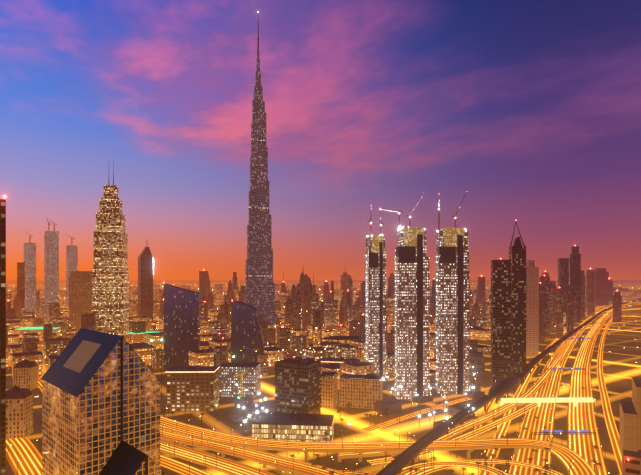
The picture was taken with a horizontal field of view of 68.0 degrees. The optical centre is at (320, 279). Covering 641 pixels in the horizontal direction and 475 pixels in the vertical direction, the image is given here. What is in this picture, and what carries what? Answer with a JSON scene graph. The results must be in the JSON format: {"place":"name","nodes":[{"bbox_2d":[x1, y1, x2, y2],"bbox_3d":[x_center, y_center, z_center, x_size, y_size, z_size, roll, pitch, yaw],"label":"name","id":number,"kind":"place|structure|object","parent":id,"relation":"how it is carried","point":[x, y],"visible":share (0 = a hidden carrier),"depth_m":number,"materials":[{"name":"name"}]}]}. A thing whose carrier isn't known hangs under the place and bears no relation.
{"place":"outdoors","nodes":[
{"label":"outdoors","id":0,"kind":"place"},
{"bbox_2d":[0,195,6,474],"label":"dark tower","id":1,"kind":"structure","parent":0,"point":[2,336],"depth_m":294.67,"materials":[{"name":"black glass"}]},
{"bbox_2d":[69,271,91,333],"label":"beige tower","id":2,"kind":"structure","parent":0,"point":[80,292],"depth_m":1134.79,"materials":[{"name":"grey"}]},
{"bbox_2d":[92,161,128,336],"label":"skyscraper","id":3,"kind":"structure","parent":0,"point":[110,289],"depth_m":1029.08,"materials":[{"name":"grey"}]},
{"bbox_2d":[138,247,153,316],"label":"pointed tower","id":4,"kind":"structure","parent":0,"point":[145,281],"depth_m":1456.91,"materials":[{"name":"grey"}]},
{"bbox_2d":[163,282,199,369],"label":"dark glass tower","id":5,"kind":"structure","parent":0,"point":[181,323],"depth_m":726.56,"materials":[{"name":"blue glass"}]},
{"bbox_2d":[0,0,640,279],"label":"sky","id":6,"kind":"structure","parent":0,"point":[529,109],"materials":[{"name":"purple"}]},
{"bbox_2d":[6,280,640,474],"bbox_3d":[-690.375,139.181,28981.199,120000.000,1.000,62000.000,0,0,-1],"label":"ground","id":7,"kind":"structure","parent":0,"point":[622,356],"depth_m":505.68,"materials":[{"name":"brown"}]},
{"bbox_2d":[6,347,9,366],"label":"building","id":8,"kind":"structure","parent":7,"relation":"on","point":[7,356],"depth_m":754.75,"materials":[{"name":"grey"}]},
{"bbox_2d":[6,308,15,320],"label":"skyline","id":9,"kind":"structure","parent":7,"relation":"on","point":[10,312],"depth_m":1438.57,"materials":[{"name":"brown"}]},
{"bbox_2d":[13,293,21,316],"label":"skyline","id":10,"kind":"structure","parent":7,"relation":"on","point":[17,302],"depth_m":1743.99,"materials":[{"name":"brown"}]},
{"bbox_2d":[6,384,32,438],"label":"building","id":11,"kind":"structure","parent":7,"relation":"on","point":[19,409],"depth_m":413.48,"materials":[{"name":"brown concrete"}]},
{"bbox_2d":[17,262,24,307],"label":"skyscraper","id":12,"kind":"structure","parent":7,"relation":"on","point":[21,279],"depth_m":1873.73,"materials":[{"name":"brown glass"}]},
{"bbox_2d":[13,358,37,389],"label":"building","id":13,"kind":"structure","parent":7,"relation":"on","point":[25,372],"depth_m":593.50,"materials":[{"name":"brown"}]},
{"bbox_2d":[23,230,35,313],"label":"skyscraper","id":14,"kind":"structure","parent":7,"relation":"on","point":[30,271],"depth_m":1874.63,"materials":[{"name":"grey"}]},
{"bbox_2d":[23,338,37,351],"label":"building","id":15,"kind":"structure","parent":7,"relation":"on","point":[30,344],"depth_m":713.93,"materials":[{"name":"brown"}]},
{"bbox_2d":[14,327,60,337],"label":"building","id":16,"kind":"structure","parent":7,"relation":"on","point":[20,332],"depth_m":1132.62,"materials":[{"name":"green"}]},
{"bbox_2d":[33,318,42,326],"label":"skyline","id":17,"kind":"structure","parent":7,"relation":"on","point":[38,322],"depth_m":1310.43,"materials":[{"name":"brown"}]},
{"bbox_2d":[38,341,43,359],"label":"building","id":18,"kind":"structure","parent":7,"relation":"on","point":[41,346],"depth_m":813.23,"materials":[{"name":"grey"}]},
{"bbox_2d":[43,324,52,340],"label":"building","id":19,"kind":"structure","parent":7,"relation":"on","point":[47,331],"depth_m":864.47,"materials":[{"name":"grey"}]},
{"bbox_2d":[44,218,58,303],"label":"skyscraper","id":20,"kind":"structure","parent":7,"relation":"on","point":[51,261],"depth_m":1880.21,"materials":[{"name":"grey"}]},
{"bbox_2d":[63,327,75,338],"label":"building","id":21,"kind":"structure","parent":7,"relation":"on","point":[69,333],"depth_m":835.13,"materials":[{"name":"brown"}]},
{"bbox_2d":[66,236,77,305],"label":"skyscraper","id":22,"kind":"structure","parent":7,"relation":"on","point":[71,257],"depth_m":2064.38,"materials":[{"name":"grey"}]},
{"bbox_2d":[81,313,95,330],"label":"building","id":23,"kind":"structure","parent":7,"relation":"on","point":[88,320],"depth_m":983.35,"materials":[{"name":"brown"}]},
{"bbox_2d":[41,328,165,474],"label":"office building","id":24,"kind":"structure","parent":7,"relation":"on","point":[100,403],"depth_m":291.82,"materials":[{"name":"brown"}]},
{"bbox_2d":[132,321,145,332],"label":"building","id":25,"kind":"structure","parent":7,"relation":"on","point":[138,326],"depth_m":1012.47,"materials":[{"name":"brown"}]},
{"bbox_2d":[125,332,153,343],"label":"building","id":26,"kind":"structure","parent":7,"relation":"on","point":[135,337],"depth_m":994.42,"materials":[{"name":"green"}]},
{"bbox_2d":[152,349,163,368],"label":"building","id":27,"kind":"structure","parent":7,"relation":"on","point":[156,358],"depth_m":737.76,"materials":[{"name":"brown"}]},
{"bbox_2d":[160,299,163,317],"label":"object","id":28,"kind":"structure","parent":7,"relation":"on","point":[161,309],"depth_m":1508.06,"materials":[{"name":"brown"}]},
{"bbox_2d":[165,366,219,411],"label":"building","id":29,"kind":"structure","parent":7,"relation":"on","point":[194,388],"depth_m":497.66,"materials":[{"name":"grey"}]},
{"bbox_2d":[151,339,234,388],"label":"green site lamps","id":30,"kind":"object","parent":7,"relation":"on","point":[233,356],"visible":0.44,"depth_m":597.64,"materials":[{"name":"grey metal"}]},
{"bbox_2d":[199,271,206,295],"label":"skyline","id":31,"kind":"structure","parent":7,"relation":"on","point":[202,274],"depth_m":2439.96,"materials":[{"name":"brown"}]},
{"bbox_2d":[205,271,209,295],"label":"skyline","id":32,"kind":"structure","parent":7,"relation":"on","point":[207,285],"depth_m":2411.13,"materials":[{"name":"brown"}]},
{"bbox_2d":[208,290,213,309],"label":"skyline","id":33,"kind":"structure","parent":7,"relation":"on","point":[211,300],"depth_m":1914.66,"materials":[{"name":"brown"}]},
{"bbox_2d":[212,333,225,339],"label":"building","id":34,"kind":"structure","parent":7,"relation":"on","point":[218,336],"depth_m":940.59,"materials":[{"name":"brown"}]},
{"bbox_2d":[214,346,227,365],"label":"building","id":35,"kind":"structure","parent":7,"relation":"on","point":[220,354],"depth_m":646.42,"materials":[{"name":"grey"}]},
{"bbox_2d":[218,301,226,327],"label":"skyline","id":36,"kind":"structure","parent":7,"relation":"on","point":[222,316],"depth_m":1215.72,"materials":[{"name":"brown"}]},
{"bbox_2d":[224,294,229,324],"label":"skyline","id":37,"kind":"structure","parent":7,"relation":"on","point":[228,299],"depth_m":1319.71,"materials":[{"name":"brown"}]},
{"bbox_2d":[232,272,236,289],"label":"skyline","id":38,"kind":"structure","parent":7,"relation":"on","point":[234,280],"depth_m":2476.33,"materials":[{"name":"brown"}]},
{"bbox_2d":[218,362,259,397],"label":"building","id":39,"kind":"structure","parent":7,"relation":"on","point":[229,380],"depth_m":557.61,"materials":[{"name":"grey"}]},
{"bbox_2d":[231,300,263,362],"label":"dark glass tower","id":40,"kind":"structure","parent":7,"relation":"on","point":[247,340],"depth_m":713.83,"materials":[{"name":"blue"}]},
{"bbox_2d":[244,21,275,324],"bbox_3d":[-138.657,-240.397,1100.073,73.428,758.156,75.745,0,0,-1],"label":"skyscraper","id":41,"kind":"structure","parent":7,"relation":"on","point":[259,295],"depth_m":1084.95,"materials":[{"name":"grey glass"}]},
{"bbox_2d":[257,354,267,375],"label":"building","id":42,"kind":"structure","parent":7,"relation":"on","point":[262,359],"depth_m":681.01,"materials":[{"name":"brown"}]},
{"bbox_2d":[258,316,267,342],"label":"building","id":43,"kind":"structure","parent":7,"relation":"on","point":[263,321],"depth_m":969.32,"materials":[{"name":"brown"}]},
{"bbox_2d":[268,328,275,342],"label":"building","id":44,"kind":"structure","parent":7,"relation":"on","point":[271,335],"depth_m":1025.04,"materials":[{"name":"brown"}]},
{"bbox_2d":[277,326,289,351],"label":"building","id":45,"kind":"structure","parent":7,"relation":"on","point":[283,337],"depth_m":822.59,"materials":[{"name":"brown"}]},
{"bbox_2d":[284,288,292,319],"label":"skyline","id":46,"kind":"structure","parent":7,"relation":"on","point":[287,304],"depth_m":1253.26,"materials":[{"name":"brown"}]},
{"bbox_2d":[252,413,333,441],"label":"low-rise building","id":47,"kind":"structure","parent":7,"relation":"on","point":[276,426],"depth_m":400.88,"materials":[{"name":"brown"}]},
{"bbox_2d":[290,304,297,329],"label":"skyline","id":48,"kind":"structure","parent":7,"relation":"on","point":[293,317],"depth_m":1160.00,"materials":[{"name":"brown"}]},
{"bbox_2d":[292,336,300,357],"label":"building","id":49,"kind":"structure","parent":7,"relation":"on","point":[296,346],"depth_m":725.95,"materials":[{"name":"brown"}]},
{"bbox_2d":[275,356,320,413],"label":"office building","id":50,"kind":"structure","parent":7,"relation":"on","point":[298,384],"depth_m":466.09,"materials":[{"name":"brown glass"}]},
{"bbox_2d":[295,289,300,328],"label":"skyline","id":51,"kind":"structure","parent":7,"relation":"on","point":[298,299],"depth_m":1234.28,"materials":[{"name":"brown"}]},
{"bbox_2d":[301,336,305,358],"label":"building","id":52,"kind":"structure","parent":7,"relation":"on","point":[303,341],"depth_m":797.97,"materials":[{"name":"brown"}]},
{"bbox_2d":[300,266,306,289],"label":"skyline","id":53,"kind":"structure","parent":7,"relation":"on","point":[303,280],"depth_m":1915.44,"materials":[{"name":"brown"}]},
{"bbox_2d":[300,330,308,347],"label":"building","id":54,"kind":"structure","parent":7,"relation":"on","point":[304,333],"depth_m":823.30,"materials":[{"name":"brown"}]},
{"bbox_2d":[302,286,311,328],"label":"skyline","id":55,"kind":"structure","parent":7,"relation":"on","point":[304,306],"depth_m":1317.19,"materials":[{"name":"brown"}]},
{"bbox_2d":[306,288,309,329],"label":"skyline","id":56,"kind":"structure","parent":7,"relation":"on","point":[307,308],"depth_m":1236.79,"materials":[{"name":"brown"}]},
{"bbox_2d":[312,310,319,338],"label":"building","id":57,"kind":"structure","parent":7,"relation":"on","point":[315,317],"depth_m":1089.91,"materials":[{"name":"brown"}]},
{"bbox_2d":[313,328,319,346],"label":"building","id":58,"kind":"structure","parent":7,"relation":"on","point":[316,337],"depth_m":830.27,"materials":[{"name":"brown"}]},
{"bbox_2d":[6,302,632,474],"bbox_3d":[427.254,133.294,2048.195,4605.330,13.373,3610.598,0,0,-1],"label":"lit roads","id":59,"kind":"structure","parent":7,"relation":"on","point":[580,451],"depth_m":378.59,"materials":[{"name":"asphalt"}]},
{"bbox_2d":[8,306,612,474],"bbox_3d":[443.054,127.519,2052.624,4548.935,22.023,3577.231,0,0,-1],"label":"street lamps","id":60,"kind":"object","parent":59,"relation":"on","point":[415,435],"visible":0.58,"depth_m":378.01,"materials":[{"name":"grey metal"}]},
{"bbox_2d":[318,299,323,324],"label":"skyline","id":61,"kind":"structure","parent":7,"relation":"on","point":[321,307],"depth_m":1436.09,"materials":[{"name":"brown"}]},
{"bbox_2d":[6,283,640,386],"bbox_3d":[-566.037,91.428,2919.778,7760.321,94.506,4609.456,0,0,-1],"label":"city blocks","id":62,"kind":"structure","parent":7,"relation":"on","point":[49,313],"depth_m":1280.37,"materials":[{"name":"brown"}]},
{"bbox_2d":[323,281,328,300],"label":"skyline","id":63,"kind":"structure","parent":7,"relation":"on","point":[325,290],"depth_m":2347.56,"materials":[{"name":"brown"}]},
{"bbox_2d":[321,371,337,408],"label":"building","id":64,"kind":"structure","parent":7,"relation":"on","point":[329,390],"depth_m":511.04,"materials":[{"name":"brown concrete"}]},
{"bbox_2d":[318,357,361,363],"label":"building","id":65,"kind":"structure","parent":7,"relation":"on","point":[327,360],"depth_m":693.08,"materials":[{"name":"brown"}]},
{"bbox_2d":[40,283,640,370],"bbox_3d":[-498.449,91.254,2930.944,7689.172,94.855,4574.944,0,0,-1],"label":"city blocks","id":66,"kind":"structure","parent":7,"relation":"on","point":[201,357],"depth_m":1081.03,"materials":[{"name":"brown"}]},
{"bbox_2d":[335,325,346,335],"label":"building","id":67,"kind":"structure","parent":7,"relation":"on","point":[340,330],"depth_m":1068.15,"materials":[{"name":"grey"}]},
{"bbox_2d":[339,302,344,325],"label":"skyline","id":68,"kind":"structure","parent":7,"relation":"on","point":[342,316],"depth_m":1175.54,"materials":[{"name":"brown"}]},
{"bbox_2d":[326,336,360,343],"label":"building","id":69,"kind":"structure","parent":7,"relation":"on","point":[344,339],"depth_m":929.29,"materials":[{"name":"brown"}]},
{"bbox_2d":[341,271,349,291],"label":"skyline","id":70,"kind":"structure","parent":7,"relation":"on","point":[344,277],"depth_m":2379.34,"materials":[{"name":"brown"}]},
{"bbox_2d":[345,290,350,324],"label":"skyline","id":71,"kind":"structure","parent":7,"relation":"on","point":[347,301],"depth_m":1443.19,"materials":[{"name":"brown"}]},
{"bbox_2d":[347,276,352,304],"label":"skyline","id":72,"kind":"structure","parent":7,"relation":"on","point":[350,284],"depth_m":1598.77,"materials":[{"name":"brown"}]},
{"bbox_2d":[349,320,358,335],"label":"building","id":73,"kind":"structure","parent":7,"relation":"on","point":[353,327],"depth_m":982.75,"materials":[{"name":"brown"}]},
{"bbox_2d":[230,367,484,429],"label":"construction sites","id":74,"kind":"object","parent":7,"relation":"on","point":[245,402],"visible":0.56,"depth_m":500.54,"materials":[{"name":"grey metal"}]},
{"bbox_2d":[356,348,364,361],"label":"building","id":75,"kind":"structure","parent":7,"relation":"on","point":[360,353],"depth_m":730.19,"materials":[{"name":"grey"}]},
{"bbox_2d":[339,373,382,408],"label":"building","id":76,"kind":"structure","parent":7,"relation":"on","point":[360,391],"depth_m":511.98,"materials":[{"name":"brown concrete"}]},
{"bbox_2d":[359,314,364,338],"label":"building","id":77,"kind":"structure","parent":7,"relation":"on","point":[361,326],"depth_m":952.47,"materials":[{"name":"brown"}]},
{"bbox_2d":[359,281,364,304],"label":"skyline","id":78,"kind":"structure","parent":7,"relation":"on","point":[361,291],"depth_m":1914.19,"materials":[{"name":"brown"}]},
{"bbox_2d":[171,424,558,474],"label":"flyover pillars","id":79,"kind":"structure","parent":7,"relation":"on","point":[361,453],"depth_m":363.98,"materials":[{"name":"brown"}]},
{"bbox_2d":[365,205,386,379],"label":"construction tower","id":80,"kind":"structure","parent":7,"relation":"on","point":[375,303],"depth_m":604.75,"materials":[{"name":"grey"}]},
{"bbox_2d":[162,387,602,474],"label":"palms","id":81,"kind":"object","parent":7,"relation":"on","point":[546,465],"visible":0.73,"depth_m":348.73,"materials":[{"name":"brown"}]},
{"bbox_2d":[388,335,394,351],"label":"building","id":82,"kind":"structure","parent":7,"relation":"on","point":[391,342],"depth_m":756.91,"materials":[{"name":"brown"}]},
{"bbox_2d":[388,273,394,296],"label":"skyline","id":83,"kind":"structure","parent":7,"relation":"on","point":[391,281],"depth_m":2455.07,"materials":[{"name":"brown"}]},
{"bbox_2d":[382,192,430,399],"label":"construction tower","id":84,"kind":"structure","parent":7,"relation":"on","point":[412,315],"depth_m":548.38,"materials":[{"name":"grey"}]},
{"bbox_2d":[430,296,432,322],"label":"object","id":85,"kind":"structure","parent":7,"relation":"on","point":[431,310],"depth_m":1304.64,"materials":[{"name":"brown"}]},
{"bbox_2d":[432,278,435,316],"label":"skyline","id":86,"kind":"structure","parent":7,"relation":"on","point":[434,295],"depth_m":1513.15,"materials":[{"name":"brown"}]},
{"bbox_2d":[435,192,469,393],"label":"construction tower","id":87,"kind":"structure","parent":7,"relation":"on","point":[452,312],"depth_m":574.35,"materials":[{"name":"grey"}]},
{"bbox_2d":[469,340,477,356],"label":"building","id":88,"kind":"structure","parent":7,"relation":"on","point":[473,345],"depth_m":852.28,"materials":[{"name":"brown"}]},
{"bbox_2d":[471,303,480,325],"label":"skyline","id":89,"kind":"structure","parent":7,"relation":"on","point":[475,310],"depth_m":1383.78,"materials":[{"name":"brown"}]},
{"bbox_2d":[473,351,482,372],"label":"building","id":90,"kind":"structure","parent":7,"relation":"on","point":[478,357],"depth_m":705.50,"materials":[{"name":"brown"}]},
{"bbox_2d":[471,361,484,372],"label":"building","id":91,"kind":"structure","parent":7,"relation":"on","point":[475,367],"depth_m":707.84,"materials":[{"name":"brown"}]},
{"bbox_2d":[477,275,484,305],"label":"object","id":92,"kind":"structure","parent":7,"relation":"on","point":[481,288],"depth_m":2110.25,"materials":[{"name":"brown"}]},
{"bbox_2d":[491,258,510,381],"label":"slab tower","id":93,"kind":"structure","parent":7,"relation":"on","point":[500,319],"depth_m":638.96,"materials":[{"name":"black glass"}]},
{"bbox_2d":[376,298,639,474],"bbox_3d":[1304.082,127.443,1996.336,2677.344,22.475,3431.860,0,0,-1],"label":"metro viaduct","id":94,"kind":"object","parent":7,"relation":"on","point":[398,463],"visible":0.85,"depth_m":461.93,"materials":[{"name":"grey concrete"}]},
{"bbox_2d":[509,222,525,366],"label":"pointed tower","id":95,"kind":"structure","parent":7,"relation":"on","point":[517,253],"depth_m":691.34,"materials":[{"name":"black glass"}]},
{"bbox_2d":[511,301,523,382],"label":"skyscraper","id":96,"kind":"structure","parent":7,"relation":"on","point":[517,337],"depth_m":633.11,"materials":[{"name":"brown glass"}]},
{"bbox_2d":[526,260,538,355],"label":"skyscraper","id":97,"kind":"structure","parent":7,"relation":"on","point":[532,309],"depth_m":853.40,"materials":[{"name":"brown"}]},
{"bbox_2d":[539,282,544,341],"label":"skyscraper","id":98,"kind":"structure","parent":7,"relation":"on","point":[541,315],"depth_m":1049.39,"materials":[{"name":"brown"}]},
{"bbox_2d":[539,275,549,335],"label":"skyscraper","id":99,"kind":"structure","parent":7,"relation":"on","point":[545,281],"depth_m":1162.32,"materials":[{"name":"brown"}]},
{"bbox_2d":[500,397,595,406],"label":"foot bridge","id":100,"kind":"structure","parent":7,"relation":"on","point":[539,401],"depth_m":514.79,"materials":[{"name":"yellow"}]},
{"bbox_2d":[550,281,556,330],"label":"skyscraper","id":101,"kind":"structure","parent":7,"relation":"on","point":[553,290],"depth_m":1278.99,"materials":[{"name":"brown"}]},
{"bbox_2d":[556,287,562,337],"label":"skyscraper","id":102,"kind":"structure","parent":7,"relation":"on","point":[559,314],"depth_m":1114.37,"materials":[{"name":"brown"}]},
{"bbox_2d":[558,258,568,310],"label":"skyscraper","id":103,"kind":"structure","parent":7,"relation":"on","point":[563,274],"depth_m":1556.40,"materials":[{"name":"grey"}]},
{"bbox_2d":[531,337,595,441],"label":"overhead road signs","id":104,"kind":"object","parent":7,"relation":"on","point":[569,432],"visible":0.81,"depth_m":404.73,"materials":[{"name":"blue metal"}]},
{"bbox_2d":[566,293,573,335],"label":"skyscraper","id":105,"kind":"structure","parent":7,"relation":"on","point":[569,312],"depth_m":1165.42,"materials":[{"name":"grey"}]},
{"bbox_2d":[570,245,580,322],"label":"skyscraper","id":106,"kind":"structure","parent":7,"relation":"on","point":[575,272],"depth_m":1520.11,"materials":[{"name":"brown"}]},
{"bbox_2d":[574,296,576,325],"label":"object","id":107,"kind":"structure","parent":7,"relation":"on","point":[575,312],"depth_m":1340.72,"materials":[{"name":"brown"}]},
{"bbox_2d":[581,270,584,319],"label":"skyscraper","id":108,"kind":"structure","parent":7,"relation":"on","point":[582,295],"depth_m":1636.38,"materials":[{"name":"brown"}]},
{"bbox_2d":[586,268,594,314],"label":"skyscraper","id":109,"kind":"structure","parent":7,"relation":"on","point":[590,292],"depth_m":1820.29,"materials":[{"name":"brown"}]},
{"bbox_2d":[595,268,608,304],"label":"skyscraper","id":110,"kind":"structure","parent":7,"relation":"on","point":[601,286],"depth_m":2524.40,"materials":[{"name":"brown"}]},
{"bbox_2d":[613,290,621,320],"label":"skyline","id":111,"kind":"structure","parent":7,"relation":"on","point":[617,306],"depth_m":1579.75,"materials":[{"name":"brown"}]},
{"bbox_2d":[609,278,612,299],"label":"skyscraper","id":112,"kind":"structure","parent":0,"point":[610,289],"depth_m":2986.65,"materials":[{"name":"brown"}]},
{"bbox_2d":[620,377,640,474],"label":"beige building","id":113,"kind":"structure","parent":0,"point":[630,430],"depth_m":185.19,"materials":[{"name":"brown concrete"}]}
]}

